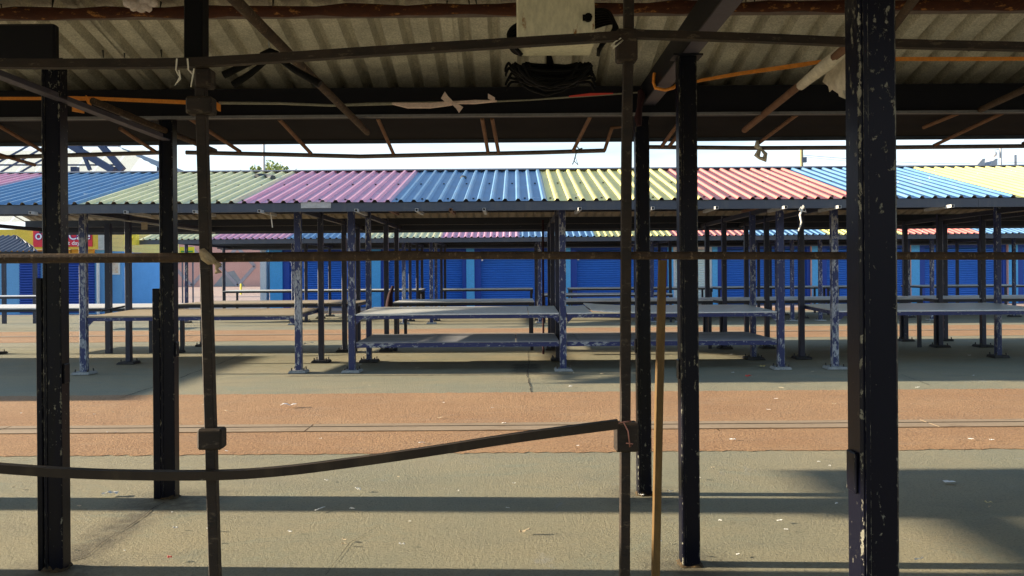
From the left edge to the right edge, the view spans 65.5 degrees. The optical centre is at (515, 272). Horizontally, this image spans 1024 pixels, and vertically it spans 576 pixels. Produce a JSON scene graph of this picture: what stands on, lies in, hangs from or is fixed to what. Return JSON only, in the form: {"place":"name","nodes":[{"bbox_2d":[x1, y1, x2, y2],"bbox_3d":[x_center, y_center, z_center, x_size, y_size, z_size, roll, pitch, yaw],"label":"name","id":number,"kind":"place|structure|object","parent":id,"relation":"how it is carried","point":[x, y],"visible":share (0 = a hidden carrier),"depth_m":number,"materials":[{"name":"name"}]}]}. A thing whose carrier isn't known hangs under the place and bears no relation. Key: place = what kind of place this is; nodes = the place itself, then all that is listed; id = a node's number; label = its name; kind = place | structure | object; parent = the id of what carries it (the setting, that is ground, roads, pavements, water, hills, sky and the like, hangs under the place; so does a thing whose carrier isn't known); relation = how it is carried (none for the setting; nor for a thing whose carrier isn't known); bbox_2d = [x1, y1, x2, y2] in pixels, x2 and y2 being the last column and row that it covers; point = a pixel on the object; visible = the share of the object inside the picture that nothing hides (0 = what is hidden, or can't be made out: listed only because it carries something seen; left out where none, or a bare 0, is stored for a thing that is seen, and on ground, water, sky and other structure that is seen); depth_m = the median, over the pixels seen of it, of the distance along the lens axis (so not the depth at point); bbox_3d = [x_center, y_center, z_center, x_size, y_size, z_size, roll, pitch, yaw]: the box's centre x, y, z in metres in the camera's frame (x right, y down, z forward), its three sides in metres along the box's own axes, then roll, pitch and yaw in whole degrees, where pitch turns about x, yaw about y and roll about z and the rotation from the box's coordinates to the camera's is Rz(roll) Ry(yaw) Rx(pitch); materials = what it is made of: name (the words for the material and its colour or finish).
{"place":"outdoors","nodes":[
{"label":"outdoors","id":0,"kind":"place"},
{"bbox_2d":[0,229,178,314],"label":"cafe building","id":1,"kind":"structure","parent":0,"point":[145,279],"depth_m":31.00,"materials":[{"name":"paint"}]},
{"bbox_2d":[0,146,183,249],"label":"market hall","id":2,"kind":"structure","parent":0,"point":[115,163],"depth_m":55.25,"materials":[{"name":"white metal"}]},
{"bbox_2d":[95,244,259,286],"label":"pink building","id":3,"kind":"structure","parent":0,"point":[245,274],"depth_m":98.00,"materials":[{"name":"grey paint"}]},
{"bbox_2d":[180,247,193,302],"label":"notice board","id":4,"kind":"object","parent":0,"point":[190,249],"visible":0.61,"depth_m":40.01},
{"bbox_2d":[0,287,1023,575],"bbox_3d":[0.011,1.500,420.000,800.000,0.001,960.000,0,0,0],"label":"ground","id":5,"kind":"structure","parent":0,"point":[446,515],"depth_m":5.45,"materials":[{"name":"concrete"}]},
{"bbox_2d":[0,295,35,298],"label":"market table","id":6,"kind":"object","parent":5,"relation":"on","point":[17,296],"visible":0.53,"depth_m":21.98,"materials":[{"name":"grey metal"}]},
{"bbox_2d":[0,235,41,323],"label":"kiosk","id":7,"kind":"object","parent":5,"relation":"on","point":[13,244],"visible":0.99,"depth_m":25.15,"materials":[{"name":"metal"}]},
{"bbox_2d":[0,303,184,352],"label":"market table","id":8,"kind":"object","parent":5,"relation":"on","point":[32,307],"visible":0.47,"depth_m":15.36,"materials":[{"name":"grey metal"}]},
{"bbox_2d":[73,502,163,559],"bbox_3d":[-2.318,1.513,4.714,0.054,0.001,1.075,0,0,0],"label":"floor crack","id":9,"kind":"object","parent":5,"relation":"on","point":[118,531],"visible":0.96,"depth_m":4.74,"materials":[{"name":"grey concrete"}]},
{"bbox_2d":[184,0,226,575],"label":"metal pole","id":10,"kind":"object","parent":5,"relation":"on","point":[201,105],"visible":0.96,"depth_m":2.48,"materials":[{"name":"brown metal"}]},
{"bbox_2d":[199,248,221,273],"bbox_3d":[-0.944,-0.036,2.463,0.068,0.080,0.044,0,0,-15],"label":"rag","id":11,"kind":"object","parent":10,"relation":"attached to","point":[207,257],"visible":1,"depth_m":2.46,"materials":[{"name":"beige fabric"}]},
{"bbox_2d":[262,145,264,169],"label":"street lamp","id":12,"kind":"object","parent":5,"relation":"on","point":[263,157],"depth_m":55.94,"materials":[{"name":"white metal"}]},
{"bbox_2d":[250,160,289,289],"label":"tree","id":13,"kind":"object","parent":5,"relation":"on","point":[272,166],"visible":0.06,"depth_m":69.72,"materials":[{"name":"green plant"}]},
{"bbox_2d":[178,300,365,352],"bbox_3d":[-4.767,1.060,16.075,3.460,0.950,1.510,0,0,0],"label":"market table","id":14,"kind":"object","parent":5,"relation":"on","point":[273,303],"visible":0.68,"depth_m":15.36,"materials":[{"name":"grey metal"}]},
{"bbox_2d":[222,289,347,316],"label":"market table","id":15,"kind":"object","parent":5,"relation":"on","point":[276,291],"visible":0.59,"depth_m":26.76,"materials":[{"name":"grey metal"}]},
{"bbox_2d":[361,288,425,306],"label":"market table","id":16,"kind":"object","parent":5,"relation":"on","point":[400,290],"visible":0.45,"depth_m":26.79,"materials":[{"name":"grey metal"}]},
{"bbox_2d":[393,298,533,350],"bbox_3d":[-0.999,1.032,16.075,2.737,0.950,1.510,0,0,0],"label":"market table","id":17,"kind":"object","parent":5,"relation":"on","point":[451,302],"visible":0.9,"depth_m":15.36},
{"bbox_2d":[443,288,532,306],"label":"market table","id":18,"kind":"object","parent":5,"relation":"on","point":[445,290],"visible":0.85,"depth_m":26.76,"materials":[{"name":"grey metal"}]},
{"bbox_2d":[0,0,1023,575],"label":"market shelter","id":19,"kind":"object","parent":5,"relation":"on","point":[880,110],"visible":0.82,"depth_m":5.12,"materials":[{"name":"black metal"}]},
{"bbox_2d":[0,124,158,166],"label":"awning frame","id":20,"kind":"object","parent":19,"relation":"hanging from","point":[20,157],"visible":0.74,"depth_m":6.11,"materials":[{"name":"metal"}]},
{"bbox_2d":[0,95,220,112],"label":"tape","id":21,"kind":"object","parent":19,"relation":"attached to","point":[86,98],"visible":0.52,"depth_m":5.14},
{"bbox_2d":[90,97,216,151],"bbox_3d":[-2.341,-0.949,5.310,0.039,0.045,1.780,0,0,0],"label":"roof pole","id":22,"kind":"object","parent":19,"relation":"attached to","point":[120,112],"visible":0.88,"depth_m":4.91,"materials":[{"name":"brown metal"}]},
{"bbox_2d":[227,0,370,134],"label":"roof pole","id":23,"kind":"object","parent":19,"relation":"attached to","point":[244,9],"visible":0.89,"depth_m":3.37,"materials":[{"name":"brown metal"}]},
{"bbox_2d":[221,36,321,87],"bbox_3d":[-1.010,-0.873,3.285,0.415,0.234,0.065,0,0,0],"label":"clothes hanger","id":24,"kind":"object","parent":23,"relation":"hanging from","point":[250,73],"visible":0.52,"depth_m":3.29,"materials":[{"name":"plastic"}]},
{"bbox_2d":[185,117,620,158],"bbox_3d":[-0.867,-0.982,5.777,3.331,0.210,0.720,0,0,0],"label":"awning frame","id":25,"kind":"object","parent":19,"relation":"hanging from","point":[239,152],"visible":0.81,"depth_m":6.11,"materials":[{"name":"brown metal"}]},
{"bbox_2d":[572,146,582,164],"bbox_3d":[0.474,-0.904,6.100,0.085,0.165,0.009,0,0,0],"label":"string","id":26,"kind":"object","parent":25,"relation":"hanging from","point":[575,155],"visible":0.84,"depth_m":6.10,"materials":[{"name":"white fabric"}]},
{"bbox_2d":[218,92,636,106],"bbox_3d":[-0.542,-1.124,5.170,2.766,0.084,0.022,0,0,0],"label":"cord","id":27,"kind":"object","parent":19,"relation":"attached to","point":[305,104],"visible":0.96,"depth_m":5.16,"materials":[{"name":"fabric"}]},
{"bbox_2d":[392,92,496,111],"bbox_3d":[-0.459,-1.094,5.137,0.679,0.136,0.046,0,0,0],"label":"cloth strip","id":28,"kind":"object","parent":27,"relation":"attached to","point":[449,101],"visible":1,"depth_m":5.14,"materials":[{"name":"beige fabric"}]},
{"bbox_2d":[569,93,612,96],"bbox_3d":[0.488,-1.147,5.150,0.285,0.024,0.008,0,0,0],"label":"cloth strip","id":29,"kind":"object","parent":27,"relation":"attached to","point":[589,94],"visible":1,"depth_m":5.15,"materials":[{"name":"red fabric"}]},
{"bbox_2d":[0,0,1023,19],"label":"roof pipe","id":30,"kind":"object","parent":19,"relation":"attached to","point":[356,10],"visible":0.74,"depth_m":4.53,"materials":[{"name":"metal"}]},
{"bbox_2d":[122,0,157,12],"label":"rag","id":31,"kind":"object","parent":30,"relation":"on","point":[141,6],"visible":1,"depth_m":4.43,"materials":[{"name":"fabric"}]},
{"bbox_2d":[516,0,594,55],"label":"electric box","id":32,"kind":"object","parent":19,"relation":"hanging from","point":[543,17],"visible":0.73,"depth_m":3.60,"materials":[{"name":"beige metal"}]},
{"bbox_2d":[517,0,593,36],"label":"door","id":33,"kind":"structure","parent":32,"relation":"in","point":[535,17],"depth_m":3.60,"materials":[{"name":"beige wood"}]},
{"bbox_2d":[504,8,618,95],"bbox_3d":[0.222,-1.059,3.888,0.554,0.336,0.394,0,0,0],"label":"cable bundle","id":34,"kind":"object","parent":32,"relation":"hanging from","point":[551,76],"visible":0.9,"depth_m":3.87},
{"bbox_2d":[634,89,645,125],"bbox_3d":[0.799,-1.056,5.100,0.078,0.239,0.055,0,0,0],"label":"cloth bundle","id":35,"kind":"object","parent":19,"relation":"hanging from","point":[640,103],"visible":1,"depth_m":5.08,"materials":[{"name":"red fabric"}]},
{"bbox_2d":[652,73,675,91],"bbox_3d":[0.884,-1.128,4.720,0.153,0.112,0.017,0,0,0],"label":"tape","id":36,"kind":"object","parent":19,"relation":"attached to","point":[673,87],"visible":0.89,"depth_m":4.71,"materials":[{"name":"orange plastic"}]},
{"bbox_2d":[697,60,820,82],"bbox_3d":[1.360,-1.134,4.568,0.867,0.100,0.046,0,0,20],"label":"tape","id":37,"kind":"object","parent":19,"relation":"attached to","point":[787,66],"visible":0.68,"depth_m":4.56,"materials":[{"name":"plastic"}]},
{"bbox_2d":[742,47,844,132],"bbox_3d":[1.622,-1.057,4.750,0.043,0.100,2.002,0,0,2],"label":"roof pole","id":38,"kind":"object","parent":19,"relation":"attached to","point":[838,53],"visible":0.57,"depth_m":4.87,"materials":[{"name":"metal"}]},
{"bbox_2d":[796,47,844,98],"bbox_3d":[1.658,-1.036,4.157,0.211,0.231,0.608,0,0,0],"label":"plastic sheet","id":39,"kind":"object","parent":38,"relation":"hanging from","point":[833,71],"visible":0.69,"depth_m":4.23,"materials":[{"name":"white plastic"}]},
{"bbox_2d":[649,114,1023,149],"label":"awning frame","id":40,"kind":"object","parent":19,"relation":"hanging from","point":[936,145],"visible":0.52,"depth_m":6.11,"materials":[{"name":"brown metal"}]},
{"bbox_2d":[754,140,767,161],"bbox_3d":[1.869,-0.925,6.071,0.100,0.163,0.060,0,0,0],"label":"rag","id":41,"kind":"object","parent":40,"relation":"hanging from","point":[759,151],"visible":1,"depth_m":6.06,"materials":[{"name":"fabric"}]},
{"bbox_2d":[895,0,918,30],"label":"roof pole","id":42,"kind":"object","parent":19,"relation":"attached to","point":[905,11],"visible":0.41,"depth_m":3.44,"materials":[{"name":"brown metal"}]},
{"bbox_2d":[896,57,1023,60],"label":"tape","id":43,"kind":"object","parent":19,"relation":"attached to","point":[959,58],"visible":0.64,"depth_m":4.40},
{"bbox_2d":[977,86,1023,112],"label":"roof pole","id":44,"kind":"object","parent":19,"relation":"attached to","point":[1003,99],"visible":1,"depth_m":4.86,"materials":[{"name":"brown metal"}]},
{"bbox_2d":[0,165,1023,374],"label":"market shelter","id":45,"kind":"object","parent":5,"relation":"on","point":[351,205],"visible":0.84,"depth_m":13.32,"materials":[{"name":"metal"}]},
{"bbox_2d":[101,305,124,311],"bbox_3d":[-7.417,0.659,14.800,0.496,0.127,0.090,0,0,-24],"label":"offcut","id":46,"kind":"object","parent":45,"relation":"on","point":[113,308],"visible":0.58,"depth_m":14.74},
{"bbox_2d":[70,214,214,233],"bbox_3d":[-6.181,-0.812,13.200,2.404,0.353,0.024,0,0,0],"label":"cable","id":47,"kind":"object","parent":45,"relation":"hanging from","point":[135,222],"visible":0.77,"depth_m":13.19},
{"bbox_2d":[141,222,147,229],"bbox_3d":[-6.125,-0.768,13.145,0.100,0.120,0.010,0,0,0],"label":"paper tag","id":48,"kind":"object","parent":47,"relation":"hanging from","point":[144,225],"visible":1,"depth_m":13.14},
{"bbox_2d":[87,308,317,326],"bbox_3d":[-4.925,0.718,12.850,3.150,0.203,1.560,0,0,0],"label":"market table","id":49,"kind":"object","parent":45,"relation":"attached to","point":[226,314],"visible":0.84,"depth_m":12.21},
{"bbox_2d":[254,174,275,179],"bbox_3d":[-4.288,-1.633,13.604,0.214,0.170,0.470,0,0,-40],"label":"rubber scrap","id":50,"kind":"object","parent":45,"relation":"on","point":[266,176],"visible":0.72,"depth_m":13.64,"materials":[{"name":"grey rubber"}]},
{"bbox_2d":[385,286,393,306],"bbox_3d":[-2.311,0.449,14.595,0.162,0.416,0.151,0,0,28],"label":"rag","id":51,"kind":"object","parent":45,"relation":"hanging from","point":[389,301],"visible":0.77,"depth_m":14.55,"materials":[{"name":"brown fabric"}]},
{"bbox_2d":[355,306,558,347],"bbox_3d":[-0.881,0.857,12.860,3.095,0.550,1.580,0,0,0],"label":"market table","id":52,"kind":"object","parent":45,"relation":"attached to","point":[457,340],"visible":1,"depth_m":12.24,"materials":[{"name":"grey metal"}]},
{"bbox_2d":[566,303,776,345],"bbox_3d":[2.373,0.811,12.860,3.195,0.594,1.580,0,0,0],"label":"market table","id":53,"kind":"object","parent":45,"relation":"attached to","point":[705,338],"visible":0.77,"depth_m":12.22,"materials":[{"name":"grey metal"}]},
{"bbox_2d":[798,205,806,230],"bbox_3d":[3.978,-0.756,11.050,0.098,0.365,0.088,0,0,-42],"label":"string","id":54,"kind":"object","parent":45,"relation":"hanging from","point":[802,207],"visible":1,"depth_m":11.04,"materials":[{"name":"white fabric"}]},
{"bbox_2d":[805,303,1023,320],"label":"market table","id":55,"kind":"object","parent":45,"relation":"attached to","point":[951,309],"visible":0.74,"depth_m":12.36,"materials":[{"name":"grey metal"}]},
{"bbox_2d":[0,388,1023,456],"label":"walkway","id":56,"kind":"structure","parent":5,"relation":"on","point":[368,408],"depth_m":8.24,"materials":[{"name":"brown concrete"}]},
{"bbox_2d":[0,419,1023,433],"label":"drain channel","id":57,"kind":"object","parent":56,"relation":"on","point":[535,426],"visible":0.74,"depth_m":7.70,"materials":[{"name":"concrete"}]},
{"bbox_2d":[0,422,943,429],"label":"drain groove","id":58,"kind":"object","parent":57,"relation":"on","point":[502,425],"visible":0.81,"depth_m":7.77},
{"bbox_2d":[0,325,1023,342],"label":"walkway","id":59,"kind":"structure","parent":5,"relation":"on","point":[434,331],"depth_m":20.07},
{"bbox_2d":[0,329,1023,336],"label":"drain channel","id":60,"kind":"object","parent":59,"relation":"on","point":[490,333],"visible":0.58,"depth_m":19.62,"materials":[{"name":"grey concrete"}]},
{"bbox_2d":[542,220,543,353],"bbox_3d":[0.507,0.266,14.623,0.049,2.460,0.042,0,0,0],"label":"slim pole","id":61,"kind":"object","parent":5,"relation":"on","point":[542,279],"visible":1,"depth_m":14.61,"materials":[{"name":"metal"}]},
{"bbox_2d":[315,307,807,313],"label":"walkway","id":62,"kind":"structure","parent":5,"relation":"on","point":[340,312],"depth_m":30.84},
{"bbox_2d":[139,228,1023,324],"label":"market shelter","id":63,"kind":"object","parent":5,"relation":"on","point":[658,239],"visible":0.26,"depth_m":23.48,"materials":[{"name":"metal"}]},
{"bbox_2d":[124,235,138,244],"bbox_3d":[-10.799,-0.927,22.379,0.340,0.310,0.242,0,0,0],"label":"yellow box","id":64,"kind":"object","parent":63,"relation":"hanging from","point":[135,239],"visible":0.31,"depth_m":22.30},
{"bbox_2d":[544,292,672,322],"bbox_3d":[2.726,1.055,24.230,3.850,0.850,1.460,0,0,0],"label":"market table","id":65,"kind":"object","parent":5,"relation":"on","point":[617,294],"visible":0.49,"depth_m":23.51,"materials":[{"name":"grey metal"}]},
{"bbox_2d":[614,0,638,575],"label":"metal pole","id":66,"kind":"object","parent":5,"relation":"on","point":[626,52],"visible":0.89,"depth_m":2.48,"materials":[{"name":"brown metal"}]},
{"bbox_2d":[0,31,618,69],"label":"metal rail","id":67,"kind":"object","parent":66,"relation":"attached to","point":[313,55],"visible":1,"depth_m":2.44,"materials":[{"name":"brown metal"}]},
{"bbox_2d":[174,58,180,85],"bbox_3d":[-1.031,-0.611,2.428,0.021,0.082,0.010,0,0,0],"label":"string","id":68,"kind":"object","parent":67,"relation":"hanging from","point":[179,78],"visible":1,"depth_m":2.43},
{"bbox_2d":[187,58,194,86],"bbox_3d":[-0.989,-0.609,2.428,0.024,0.087,0.010,0,0,0],"label":"string","id":69,"kind":"object","parent":67,"relation":"hanging from","point":[190,72],"visible":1,"depth_m":2.43,"materials":[{"name":"white fabric"}]},
{"bbox_2d":[611,38,622,48],"bbox_3d":[0.312,-0.705,2.450,0.040,0.036,0.004,0,0,0],"label":"string","id":70,"kind":"object","parent":67,"relation":"hanging from","point":[617,44],"visible":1,"depth_m":2.45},
{"bbox_2d":[0,419,618,480],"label":"metal rail","id":71,"kind":"object","parent":66,"relation":"attached to","point":[270,471],"visible":1,"depth_m":2.44,"materials":[{"name":"black metal"}]},
{"bbox_2d":[0,251,1023,263],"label":"metal rail","id":72,"kind":"object","parent":66,"relation":"attached to","point":[218,257],"visible":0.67,"depth_m":2.53,"materials":[{"name":"metal"}]},
{"bbox_2d":[618,420,632,446],"bbox_3d":[0.332,0.496,2.450,0.061,0.083,0.004,0,0,0],"label":"string","id":73,"kind":"object","parent":66,"relation":"attached to","point":[623,422],"visible":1,"depth_m":2.45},
{"bbox_2d":[633,29,1023,51],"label":"metal rail","id":74,"kind":"object","parent":66,"relation":"attached to","point":[828,41],"visible":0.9,"depth_m":2.47,"materials":[{"name":"brown metal"}]},
{"bbox_2d":[555,297,712,348],"bbox_3d":[2.262,1.008,16.075,3.093,0.950,1.510,0,0,0],"label":"market table","id":75,"kind":"object","parent":5,"relation":"on","point":[608,301],"visible":0.48,"depth_m":15.33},
{"bbox_2d":[567,286,712,305],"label":"market table","id":76,"kind":"object","parent":5,"relation":"on","point":[571,289],"visible":0.5,"depth_m":26.76,"materials":[{"name":"grey metal"}]},
{"bbox_2d":[651,260,666,575],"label":"metal pole","id":77,"kind":"object","parent":5,"relation":"on","point":[658,417],"visible":1,"depth_m":2.55,"materials":[{"name":"brown metal"}]},
{"bbox_2d":[710,286,829,314],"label":"market table","id":78,"kind":"object","parent":5,"relation":"on","point":[814,288],"visible":0.53,"depth_m":26.77,"materials":[{"name":"grey metal"}]},
{"bbox_2d":[701,296,922,346],"bbox_3d":[5.890,0.982,16.075,3.932,0.950,1.510,0,0,0],"label":"market table","id":79,"kind":"object","parent":5,"relation":"on","point":[794,299],"visible":0.61,"depth_m":15.36,"materials":[{"name":"grey metal"}]},
{"bbox_2d":[823,285,846,303],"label":"market table","id":80,"kind":"object","parent":5,"relation":"on","point":[842,286],"visible":0.09,"depth_m":27.43,"materials":[{"name":"grey metal"}]},
{"bbox_2d":[800,150,1020,165],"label":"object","id":81,"kind":"object","parent":5,"relation":"on","point":[803,159],"visible":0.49,"depth_m":48.03,"materials":[{"name":"grey concrete"}]},
{"bbox_2d":[897,295,1023,344],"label":"market table","id":82,"kind":"object","parent":5,"relation":"on","point":[976,298],"visible":0.77,"depth_m":15.40,"materials":[{"name":"grey metal"}]},
{"bbox_2d":[901,284,1023,304],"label":"market table","id":83,"kind":"object","parent":5,"relation":"on","point":[1004,286],"visible":0.64,"depth_m":26.76,"materials":[{"name":"grey metal"}]},
{"bbox_2d":[970,159,984,164],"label":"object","id":84,"kind":"object","parent":5,"relation":"on","point":[980,162],"visible":0.21,"depth_m":50.07,"materials":[{"name":"white"}]},
{"bbox_2d":[991,148,1001,164],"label":"street lamp","id":85,"kind":"object","parent":5,"relation":"on","point":[993,153],"visible":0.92,"depth_m":59.94,"materials":[{"name":"white metal"}]},
{"bbox_2d":[0,139,1023,249],"label":"sky","id":86,"kind":"structure","parent":0,"point":[611,158],"materials":[{"name":"white"}]},
{"bbox_2d":[260,244,1023,307],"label":"shop building","id":87,"kind":"structure","parent":0,"point":[489,273],"depth_m":35.17,"materials":[{"name":"paint"}]},
{"bbox_2d":[985,159,997,164],"bbox_3d":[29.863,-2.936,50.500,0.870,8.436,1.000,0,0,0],"label":"roof vent","id":88,"kind":"object","parent":87,"relation":"on","point":[992,162],"visible":0.21,"depth_m":50.02,"materials":[{"name":"white metal"}]}
]}

